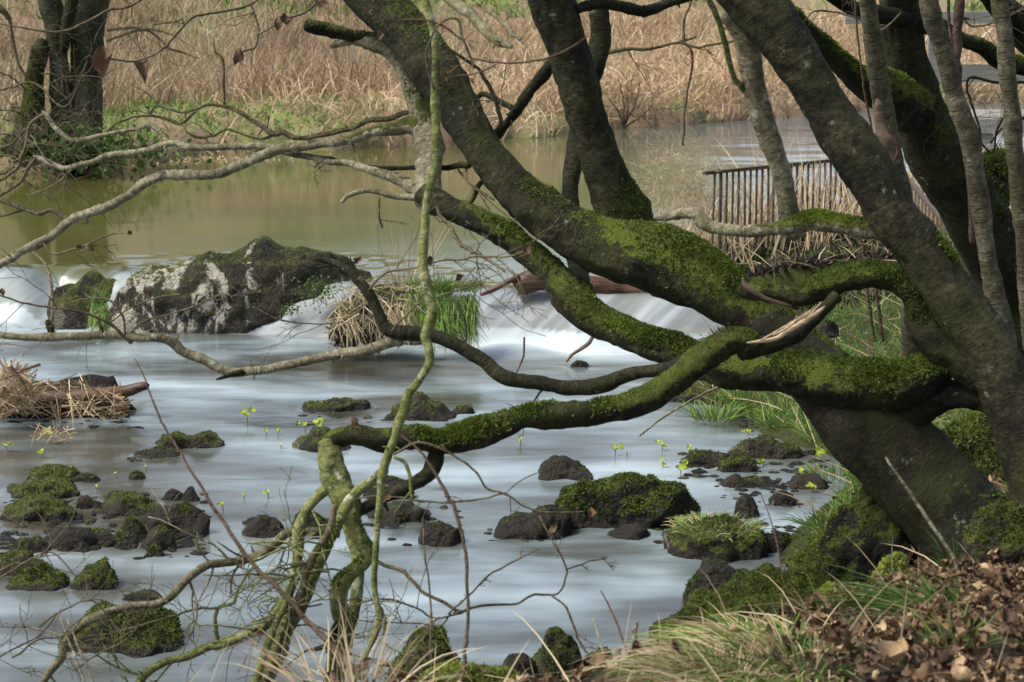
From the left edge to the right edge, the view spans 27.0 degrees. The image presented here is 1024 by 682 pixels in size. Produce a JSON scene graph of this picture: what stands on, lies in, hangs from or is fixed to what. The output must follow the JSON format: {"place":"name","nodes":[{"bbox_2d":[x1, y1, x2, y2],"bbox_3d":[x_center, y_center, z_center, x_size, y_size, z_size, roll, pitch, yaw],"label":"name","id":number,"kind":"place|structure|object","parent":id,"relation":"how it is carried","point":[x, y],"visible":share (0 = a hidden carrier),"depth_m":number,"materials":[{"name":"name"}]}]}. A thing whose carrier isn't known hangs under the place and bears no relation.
{"place":"outdoors","nodes":[
{"label":"outdoors","id":0,"kind":"place"},
{"bbox_2d":[0,103,1023,681],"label":"water","id":1,"kind":"structure","parent":0,"point":[288,203],"depth_m":10.68,"materials":[{"name":"liquid"}]},
{"bbox_2d":[0,546,33,575],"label":"rock","id":2,"kind":"object","parent":1,"relation":"in","point":[23,552],"visible":0.39,"depth_m":8.14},
{"bbox_2d":[0,353,50,421],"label":"straw clump","id":3,"kind":"object","parent":1,"relation":"on","point":[20,375],"visible":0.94,"depth_m":10.49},
{"bbox_2d":[10,536,51,552],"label":"rock","id":4,"kind":"object","parent":1,"relation":"in","point":[34,545],"visible":0.51,"depth_m":8.42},
{"bbox_2d":[5,558,69,590],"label":"rock","id":5,"kind":"object","parent":1,"relation":"on","point":[21,580],"visible":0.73,"depth_m":7.97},
{"bbox_2d":[0,491,76,521],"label":"rock","id":6,"kind":"object","parent":1,"relation":"in","point":[14,510],"visible":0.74,"depth_m":8.89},
{"bbox_2d":[6,477,79,498],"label":"rock","id":7,"kind":"object","parent":1,"relation":"in","point":[61,487],"visible":0.75,"depth_m":9.30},
{"bbox_2d":[25,464,80,480],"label":"rock","id":8,"kind":"object","parent":1,"relation":"on","point":[46,471],"visible":0.56,"depth_m":9.54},
{"bbox_2d":[29,422,77,446],"bbox_3d":[-2.066,0.432,9.533,0.250,0.176,0.365,0,11,0],"label":"straw scatter","id":9,"kind":"object","parent":1,"relation":"on","point":[68,434],"visible":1,"depth_m":9.52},
{"bbox_2d":[2,374,135,418],"bbox_3d":[-2.308,0.349,10.899,0.805,0.363,0.334,0,11,0],"label":"drift mound","id":10,"kind":"object","parent":1,"relation":"on","point":[103,380],"visible":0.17,"depth_m":10.83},
{"bbox_2d":[0,373,138,427],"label":"straw heap","id":11,"kind":"object","parent":10,"relation":"on","point":[90,388],"visible":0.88,"depth_m":10.56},
{"bbox_2d":[0,382,149,412],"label":"driftwood log","id":12,"kind":"object","parent":10,"relation":"on","point":[131,389],"visible":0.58,"depth_m":10.75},
{"bbox_2d":[43,526,116,552],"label":"rock","id":13,"kind":"object","parent":1,"relation":"in","point":[69,538],"visible":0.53,"depth_m":8.48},
{"bbox_2d":[47,270,117,329],"bbox_3d":[-2.666,-0.179,13.572,0.590,0.564,0.472,0,11,0],"label":"rock","id":14,"kind":"object","parent":1,"relation":"on","point":[91,280],"visible":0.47,"depth_m":13.40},
{"bbox_2d":[69,495,101,508],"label":"rock","id":15,"kind":"object","parent":1,"relation":"in","point":[86,502],"visible":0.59,"depth_m":9.07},
{"bbox_2d":[69,556,118,590],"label":"rock","id":16,"kind":"object","parent":1,"relation":"on","point":[98,571],"visible":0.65,"depth_m":7.96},
{"bbox_2d":[83,283,117,339],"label":"grass tuft","id":17,"kind":"object","parent":1,"relation":"on","point":[96,307],"visible":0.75,"depth_m":12.79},
{"bbox_2d":[58,600,184,657],"bbox_3d":[-1.349,1.031,7.363,0.449,0.252,0.340,0,11,0],"label":"rock","id":18,"kind":"object","parent":1,"relation":"on","point":[158,637],"visible":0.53,"depth_m":7.26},
{"bbox_2d":[97,489,163,516],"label":"rock","id":19,"kind":"object","parent":1,"relation":"in","point":[121,503],"visible":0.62,"depth_m":8.99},
{"bbox_2d":[113,514,147,549],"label":"rock","id":20,"kind":"object","parent":1,"relation":"in","point":[131,533],"visible":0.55,"depth_m":8.49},
{"bbox_2d":[122,588,162,601],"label":"rock","id":21,"kind":"object","parent":1,"relation":"on","point":[136,596],"visible":0.57,"depth_m":7.81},
{"bbox_2d":[134,445,179,457],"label":"rock","id":22,"kind":"object","parent":1,"relation":"in","point":[158,451],"visible":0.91,"depth_m":9.97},
{"bbox_2d":[138,524,176,550],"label":"rock","id":23,"kind":"object","parent":1,"relation":"in","point":[163,537],"visible":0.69,"depth_m":8.46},
{"bbox_2d":[142,501,209,538],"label":"rock","id":24,"kind":"object","parent":1,"relation":"in","point":[187,516],"visible":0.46,"depth_m":8.65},
{"bbox_2d":[155,429,224,448],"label":"rock","id":25,"kind":"object","parent":1,"relation":"on","point":[208,438],"visible":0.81,"depth_m":10.14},
{"bbox_2d":[242,514,284,538],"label":"rock","id":26,"kind":"object","parent":1,"relation":"in","point":[264,526],"visible":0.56,"depth_m":8.65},
{"bbox_2d":[292,426,350,452],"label":"rock","id":27,"kind":"object","parent":1,"relation":"on","point":[311,439],"visible":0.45,"depth_m":10.11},
{"bbox_2d":[302,397,370,412],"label":"rock","id":28,"kind":"object","parent":1,"relation":"on","point":[334,404],"visible":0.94,"depth_m":10.96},
{"bbox_2d":[326,303,390,353],"bbox_3d":[-0.868,-0.066,12.256,0.444,0.334,0.353,0,11,0],"label":"debris","id":29,"kind":"object","parent":1,"relation":"on","point":[344,339],"visible":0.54,"depth_m":12.20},
{"bbox_2d":[308,271,416,358],"bbox_3d":[-0.807,-0.158,12.101,0.756,0.563,0.299,0,11,0],"label":"drooping straw","id":30,"kind":"object","parent":1,"relation":"on","point":[390,307],"visible":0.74,"depth_m":12.14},
{"bbox_2d":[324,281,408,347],"bbox_3d":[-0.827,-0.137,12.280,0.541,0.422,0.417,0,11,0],"label":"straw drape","id":31,"kind":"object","parent":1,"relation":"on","point":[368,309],"visible":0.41,"depth_m":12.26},
{"bbox_2d":[325,274,433,351],"bbox_3d":[-0.774,-0.131,12.153,0.702,0.534,0.347,0,11,0],"label":"dead plant tangle","id":32,"kind":"object","parent":1,"relation":"on","point":[369,323],"visible":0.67,"depth_m":12.15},
{"bbox_2d":[362,475,414,499],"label":"rock","id":33,"kind":"object","parent":1,"relation":"on","point":[391,480],"visible":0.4,"depth_m":9.23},
{"bbox_2d":[366,500,431,522],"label":"rock","id":34,"kind":"object","parent":1,"relation":"in","point":[405,512],"visible":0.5,"depth_m":8.87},
{"bbox_2d":[0,409,831,559],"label":"gravel","id":35,"kind":"structure","parent":1,"relation":"on","point":[6,538],"depth_m":9.02,"materials":[{"name":"stone"}]},
{"bbox_2d":[681,448,729,467],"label":"rock","id":36,"kind":"object","parent":35,"relation":"on","point":[696,457],"visible":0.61,"depth_m":9.79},
{"bbox_2d":[765,531,791,552],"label":"rock","id":37,"kind":"object","parent":35,"relation":"on","point":[784,539],"visible":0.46,"depth_m":8.44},
{"bbox_2d":[384,391,456,421],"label":"rock","id":38,"kind":"object","parent":1,"relation":"on","point":[424,407],"visible":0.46,"depth_m":10.73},
{"bbox_2d":[387,623,461,681],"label":"rock","id":39,"kind":"object","parent":1,"relation":"in","point":[418,653],"visible":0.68,"depth_m":6.00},
{"bbox_2d":[418,519,461,546],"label":"rock","id":40,"kind":"object","parent":1,"relation":"on","point":[436,532],"visible":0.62,"depth_m":8.53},
{"bbox_2d":[432,272,489,354],"bbox_3d":[-0.309,-0.160,12.154,0.394,0.509,0.281,0,11,0],"label":"grass tuft","id":41,"kind":"object","parent":1,"relation":"on","point":[472,321],"visible":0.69,"depth_m":12.15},
{"bbox_2d":[493,503,571,539],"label":"rock","id":42,"kind":"object","parent":1,"relation":"in","point":[524,525],"visible":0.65,"depth_m":8.63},
{"bbox_2d":[531,626,592,681],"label":"rock","id":43,"kind":"object","parent":1,"relation":"on","point":[557,641],"visible":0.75,"depth_m":6.20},
{"bbox_2d":[538,455,593,480],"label":"rock","id":44,"kind":"object","parent":1,"relation":"on","point":[554,467],"visible":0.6,"depth_m":9.56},
{"bbox_2d":[512,270,643,294],"bbox_3d":[0.557,-0.340,12.751,1.126,0.206,0.159,-1,11,-5],"label":"floating log","id":45,"kind":"object","parent":1,"relation":"on","point":[601,285],"visible":0.35,"depth_m":12.71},
{"bbox_2d":[553,471,701,529],"bbox_3d":[0.465,0.721,8.899,0.644,0.411,0.388,0,11,0],"label":"rock","id":46,"kind":"object","parent":1,"relation":"in","point":[649,501],"visible":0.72,"depth_m":8.77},
{"bbox_2d":[606,522,649,539],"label":"rock","id":47,"kind":"object","parent":1,"relation":"on","point":[636,531],"visible":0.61,"depth_m":8.62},
{"bbox_2d":[716,453,757,472],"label":"rock","id":48,"kind":"object","parent":1,"relation":"in","point":[736,462],"visible":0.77,"depth_m":9.69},
{"bbox_2d":[734,493,759,518],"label":"rock","id":49,"kind":"object","parent":1,"relation":"on","point":[745,504],"visible":0.36,"depth_m":8.93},
{"bbox_2d":[742,474,776,487],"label":"rock","id":50,"kind":"object","parent":1,"relation":"in","point":[754,481],"visible":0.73,"depth_m":9.44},
{"bbox_2d":[768,490,796,505],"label":"rock","id":51,"kind":"object","parent":1,"relation":"in","point":[776,499],"visible":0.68,"depth_m":9.12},
{"bbox_2d":[788,473,829,489],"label":"rock","id":52,"kind":"object","parent":1,"relation":"on","point":[798,482],"visible":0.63,"depth_m":9.40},
{"bbox_2d":[844,10,1023,152],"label":"footbridge","id":53,"kind":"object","parent":1,"relation":"on","point":[985,71],"visible":0.19,"depth_m":19.88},
{"bbox_2d":[0,0,1023,681],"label":"ground","id":54,"kind":"structure","parent":0,"point":[792,276],"depth_m":21.40,"materials":[{"name":"plant"}]},
{"bbox_2d":[0,0,215,181],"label":"old tree","id":55,"kind":"object","parent":54,"relation":"on","point":[57,15],"visible":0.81,"depth_m":18.80,"materials":[{"name":"brown plant"}]},
{"bbox_2d":[0,106,226,178],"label":"ivy","id":56,"kind":"object","parent":54,"relation":"on","point":[92,149],"visible":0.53,"depth_m":18.69,"materials":[{"name":"green plant"}]},
{"bbox_2d":[0,94,412,165],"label":"shore sedge","id":57,"kind":"object","parent":54,"relation":"on","point":[179,109],"visible":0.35,"depth_m":21.26,"materials":[{"name":"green plant"}]},
{"bbox_2d":[97,235,372,333],"bbox_3d":[-1.689,-0.110,13.288,1.860,1.088,0.732,0,11,0],"label":"boulder","id":58,"kind":"object","parent":54,"relation":"on","point":[192,280],"visible":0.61,"depth_m":13.01,"materials":[{"name":"stone"}]},
{"bbox_2d":[283,265,350,312],"bbox_3d":[-1.158,-0.311,12.893,0.443,0.296,0.126,0,11,0],"label":"liverwort","id":59,"kind":"object","parent":58,"relation":"on","point":[328,288],"visible":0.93,"depth_m":12.89,"materials":[{"name":"green plant"}]},
{"bbox_2d":[135,359,368,681],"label":"cane","id":60,"kind":"object","parent":54,"relation":"on","point":[302,615],"visible":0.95,"depth_m":4.73,"materials":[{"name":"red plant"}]},
{"bbox_2d":[224,596,488,681],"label":"grass tuft","id":61,"kind":"object","parent":54,"relation":"on","point":[290,677],"visible":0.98,"depth_m":4.15,"materials":[{"name":"plant"}]},
{"bbox_2d":[0,64,780,167],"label":"bank grass","id":62,"kind":"structure","parent":54,"relation":"on","point":[159,114],"depth_m":21.37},
{"bbox_2d":[328,282,452,344],"bbox_3d":[-0.652,-0.063,12.888,1.005,0.624,0.576,0,11,0],"label":"grassy hummock","id":63,"kind":"object","parent":54,"relation":"on","point":[388,295],"visible":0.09,"depth_m":12.71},
{"bbox_2d":[358,208,453,291],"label":"dry reeds","id":64,"kind":"object","parent":63,"relation":"on","point":[398,275],"visible":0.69,"depth_m":12.55,"materials":[{"name":"plant"}]},
{"bbox_2d":[398,269,457,334],"bbox_3d":[-0.479,-0.193,12.205,0.395,0.458,0.293,0,11,0],"label":"grass tuft","id":65,"kind":"object","parent":54,"relation":"on","point":[420,315],"visible":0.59,"depth_m":12.19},
{"bbox_2d":[415,660,519,681],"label":"rock","id":66,"kind":"object","parent":54,"relation":"on","point":[472,671],"visible":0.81,"depth_m":4.57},
{"bbox_2d":[400,435,469,681],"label":"cane","id":67,"kind":"object","parent":66,"relation":"on","point":[459,524],"visible":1,"depth_m":4.62,"materials":[{"name":"brown plant"}]},
{"bbox_2d":[424,0,542,58],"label":"lichen snag","id":68,"kind":"object","parent":54,"relation":"on","point":[466,11],"visible":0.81,"depth_m":26.00,"materials":[{"name":"beige plant"}]},
{"bbox_2d":[0,0,1016,121],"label":"dead stalks","id":69,"kind":"object","parent":54,"relation":"on","point":[206,67],"visible":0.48,"depth_m":24.73,"materials":[{"name":"plant"}]},
{"bbox_2d":[0,0,1023,681],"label":"alder tree","id":70,"kind":"object","parent":54,"relation":"on","point":[866,416],"visible":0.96,"depth_m":5.60,"materials":[{"name":"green plant"}]},
{"bbox_2d":[0,0,141,53],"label":"hanging twig","id":71,"kind":"object","parent":70,"relation":"hanging from","point":[92,18],"visible":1,"depth_m":6.53,"materials":[{"name":"wood"}]},
{"bbox_2d":[0,14,153,242],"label":"hanging twig","id":72,"kind":"object","parent":70,"relation":"hanging from","point":[26,161],"visible":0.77,"depth_m":7.14,"materials":[{"name":"wood"}]},
{"bbox_2d":[91,0,328,82],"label":"hanging twig","id":73,"kind":"object","parent":70,"relation":"hanging from","point":[101,58],"visible":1,"depth_m":6.82,"materials":[{"name":"wood"}]},
{"bbox_2d":[353,0,587,681],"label":"hanging branch","id":74,"kind":"object","parent":70,"relation":"hanging from","point":[430,319],"visible":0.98,"depth_m":4.92,"materials":[{"name":"green plant"}]},
{"bbox_2d":[502,653,539,681],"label":"rock","id":75,"kind":"object","parent":54,"relation":"on","point":[523,658],"visible":0.69,"depth_m":5.89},
{"bbox_2d":[160,0,1023,155],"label":"dry reeds","id":76,"kind":"object","parent":54,"relation":"on","point":[700,74],"visible":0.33,"depth_m":24.77,"materials":[{"name":"beige plant"}]},
{"bbox_2d":[190,534,1019,681],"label":"dry grass stems","id":77,"kind":"object","parent":54,"relation":"on","point":[789,603],"visible":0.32,"depth_m":4.23,"materials":[{"name":"plant"}]},
{"bbox_2d":[600,45,687,128],"bbox_3d":[1.208,-2.853,23.322,1.433,1.428,0.966,-1,11,-6],"label":"bare shrub","id":78,"kind":"object","parent":54,"relation":"on","point":[625,120],"visible":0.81,"depth_m":23.41,"materials":[{"name":"brown plant"}]},
{"bbox_2d":[303,469,1023,681],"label":"leaf litter","id":79,"kind":"object","parent":54,"relation":"on","point":[1010,611],"visible":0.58,"depth_m":4.20,"materials":[{"name":"plant"}]},
{"bbox_2d":[885,457,958,569],"bbox_3d":[0.943,0.410,4.891,0.182,0.288,0.013,3,11,16],"label":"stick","id":80,"kind":"object","parent":79,"relation":"on","point":[932,526],"visible":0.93,"depth_m":4.88,"materials":[{"name":"wood"}]},
{"bbox_2d":[565,628,803,681],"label":"grass tuft","id":81,"kind":"object","parent":54,"relation":"on","point":[642,666],"visible":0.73,"depth_m":4.05,"materials":[{"name":"plant"}]},
{"bbox_2d":[669,382,720,404],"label":"rock","id":82,"kind":"object","parent":54,"relation":"on","point":[686,396],"visible":0.39,"depth_m":11.12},
{"bbox_2d":[623,115,770,237],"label":"feathery reeds","id":83,"kind":"object","parent":54,"relation":"on","point":[688,185],"visible":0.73,"depth_m":13.92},
{"bbox_2d":[681,556,736,607],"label":"rock","id":84,"kind":"object","parent":54,"relation":"on","point":[718,571],"visible":0.3,"depth_m":5.86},
{"bbox_2d":[661,513,767,563],"bbox_3d":[0.810,0.817,8.443,0.431,0.260,0.360,0,11,0],"label":"rock","id":85,"kind":"object","parent":54,"relation":"on","point":[754,546],"visible":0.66,"depth_m":8.36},
{"bbox_2d":[664,507,769,541],"bbox_3d":[0.809,0.714,8.426,0.458,0.063,0.445,0,11,0],"label":"grass tuft","id":86,"kind":"object","parent":85,"relation":"on","point":[679,519],"visible":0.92,"depth_m":8.40,"materials":[{"name":"plant"}]},
{"bbox_2d":[676,396,758,422],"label":"grass tuft","id":87,"kind":"object","parent":54,"relation":"on","point":[733,412],"visible":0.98,"depth_m":10.67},
{"bbox_2d":[569,594,879,681],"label":"grass tuft","id":88,"kind":"object","parent":54,"relation":"on","point":[743,636],"visible":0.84,"depth_m":4.11,"materials":[{"name":"plant"}]},
{"bbox_2d":[648,562,818,653],"bbox_3d":[0.656,0.780,5.666,0.583,0.389,0.365,0,11,0],"label":"rock","id":89,"kind":"object","parent":54,"relation":"on","point":[742,587],"visible":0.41,"depth_m":5.61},
{"bbox_2d":[713,388,767,407],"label":"grass tuft","id":90,"kind":"object","parent":54,"relation":"on","point":[729,399],"visible":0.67,"depth_m":10.95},
{"bbox_2d":[727,434,803,459],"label":"rock","id":91,"kind":"object","parent":54,"relation":"on","point":[764,446],"visible":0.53,"depth_m":9.96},
{"bbox_2d":[744,401,801,427],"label":"grass tuft","id":92,"kind":"object","parent":54,"relation":"on","point":[759,421],"visible":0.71,"depth_m":10.54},
{"bbox_2d":[785,418,821,443],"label":"grass tuft","id":93,"kind":"object","parent":54,"relation":"on","point":[805,434],"visible":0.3,"depth_m":10.11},
{"bbox_2d":[777,500,834,529],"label":"grass tuft","id":94,"kind":"object","parent":54,"relation":"on","point":[802,523],"visible":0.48,"depth_m":8.20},
{"bbox_2d":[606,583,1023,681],"bbox_3d":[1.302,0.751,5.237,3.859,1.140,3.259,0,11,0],"label":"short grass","id":95,"kind":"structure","parent":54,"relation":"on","point":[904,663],"depth_m":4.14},
{"bbox_2d":[698,230,954,340],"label":"dark leaf mulch","id":96,"kind":"object","parent":54,"relation":"on","point":[814,260],"visible":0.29,"depth_m":12.78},
{"bbox_2d":[703,159,953,261],"bbox_3d":[1.808,-0.497,12.190,1.315,0.816,3.747,0,11,0],"label":"iron railing","id":97,"kind":"object","parent":54,"relation":"on","point":[919,193],"visible":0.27,"depth_m":13.13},
{"bbox_2d":[817,319,839,337],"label":"rock","id":98,"kind":"object","parent":54,"relation":"on","point":[829,328],"visible":0.77,"depth_m":9.98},
{"bbox_2d":[695,223,985,535],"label":"green grass","id":99,"kind":"structure","parent":54,"relation":"on","point":[841,315],"depth_m":11.21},
{"bbox_2d":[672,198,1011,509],"bbox_3d":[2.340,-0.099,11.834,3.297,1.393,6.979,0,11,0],"label":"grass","id":100,"kind":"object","parent":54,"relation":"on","point":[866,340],"visible":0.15,"depth_m":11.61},
{"bbox_2d":[662,130,1023,263],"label":"fence","id":101,"kind":"object","parent":54,"relation":"on","point":[848,202],"visible":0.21,"depth_m":13.46,"materials":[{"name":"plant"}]},
{"bbox_2d":[789,485,920,589],"bbox_3d":[0.955,0.661,5.799,0.506,0.566,0.294,0,11,0],"label":"rock","id":102,"kind":"object","parent":54,"relation":"on","point":[865,523],"visible":0.35,"depth_m":5.70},
{"bbox_2d":[742,0,1023,360],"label":"mossy tree","id":103,"kind":"object","parent":54,"relation":"on","point":[930,145],"visible":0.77,"depth_m":8.42,"materials":[{"name":"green plant"}]},
{"bbox_2d":[608,1,732,145],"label":"hanging twig","id":104,"kind":"object","parent":103,"relation":"hanging from","point":[629,49],"visible":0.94,"depth_m":8.93,"materials":[{"name":"wood"}]},
{"bbox_2d":[788,562,989,635],"bbox_3d":[0.789,0.554,4.549,0.446,0.132,0.411,0,11,0],"label":"grass tuft","id":105,"kind":"object","parent":54,"relation":"on","point":[895,596],"visible":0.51,"depth_m":4.59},
{"bbox_2d":[859,0,920,355],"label":"birch sapling","id":106,"kind":"object","parent":54,"relation":"on","point":[886,126],"visible":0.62,"depth_m":7.78,"materials":[{"name":"grey plant"}]},
{"bbox_2d":[870,551,910,583],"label":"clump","id":107,"kind":"object","parent":54,"relation":"on","point":[899,559],"visible":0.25,"depth_m":5.17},
{"bbox_2d":[876,636,908,663],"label":"fallen leaf","id":108,"kind":"object","parent":54,"relation":"on","point":[891,652],"visible":0.98,"depth_m":4.03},
{"bbox_2d":[781,408,1006,566],"bbox_3d":[1.739,0.657,7.381,2.018,0.937,5.753,3,11,14],"label":"ground moss","id":109,"kind":"object","parent":54,"relation":"on","point":[820,508],"visible":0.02,"depth_m":8.45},
{"bbox_2d":[894,597,1009,655],"bbox_3d":[0.869,0.548,4.108,0.220,0.101,0.234,-9,14,-39],"label":"grass tuft","id":110,"kind":"object","parent":54,"relation":"on","point":[963,638],"visible":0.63,"depth_m":4.12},
{"bbox_2d":[947,0,975,244],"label":"thin sapling","id":111,"kind":"object","parent":54,"relation":"on","point":[955,33],"visible":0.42,"depth_m":7.84,"materials":[{"name":"grey plant"}]},
{"bbox_2d":[919,0,1016,344],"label":"pale sapling","id":112,"kind":"object","parent":54,"relation":"on","point":[959,109],"visible":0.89,"depth_m":7.47,"materials":[{"name":"grey plant"}]},
{"bbox_2d":[854,0,872,129],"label":"thin whip","id":113,"kind":"object","parent":112,"relation":"hanging from","point":[862,76],"visible":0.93,"depth_m":7.55,"materials":[{"name":"grey plant"}]},
{"bbox_2d":[941,409,1004,484],"bbox_3d":[1.599,0.441,7.244,0.431,0.453,0.314,0,11,0],"label":"rock","id":114,"kind":"object","parent":54,"relation":"on","point":[970,434],"visible":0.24,"depth_m":7.14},
{"bbox_2d":[960,497,1023,566],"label":"rock","id":115,"kind":"object","parent":54,"relation":"on","point":[999,522],"visible":0.85,"depth_m":5.37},
{"bbox_2d":[990,0,1023,349],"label":"pale sapling","id":116,"kind":"object","parent":54,"relation":"on","point":[1012,121],"visible":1,"depth_m":7.61,"materials":[{"name":"grey plant"}]},
{"bbox_2d":[1,0,1022,27],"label":"slope grass","id":117,"kind":"structure","parent":0,"point":[976,4],"depth_m":28.32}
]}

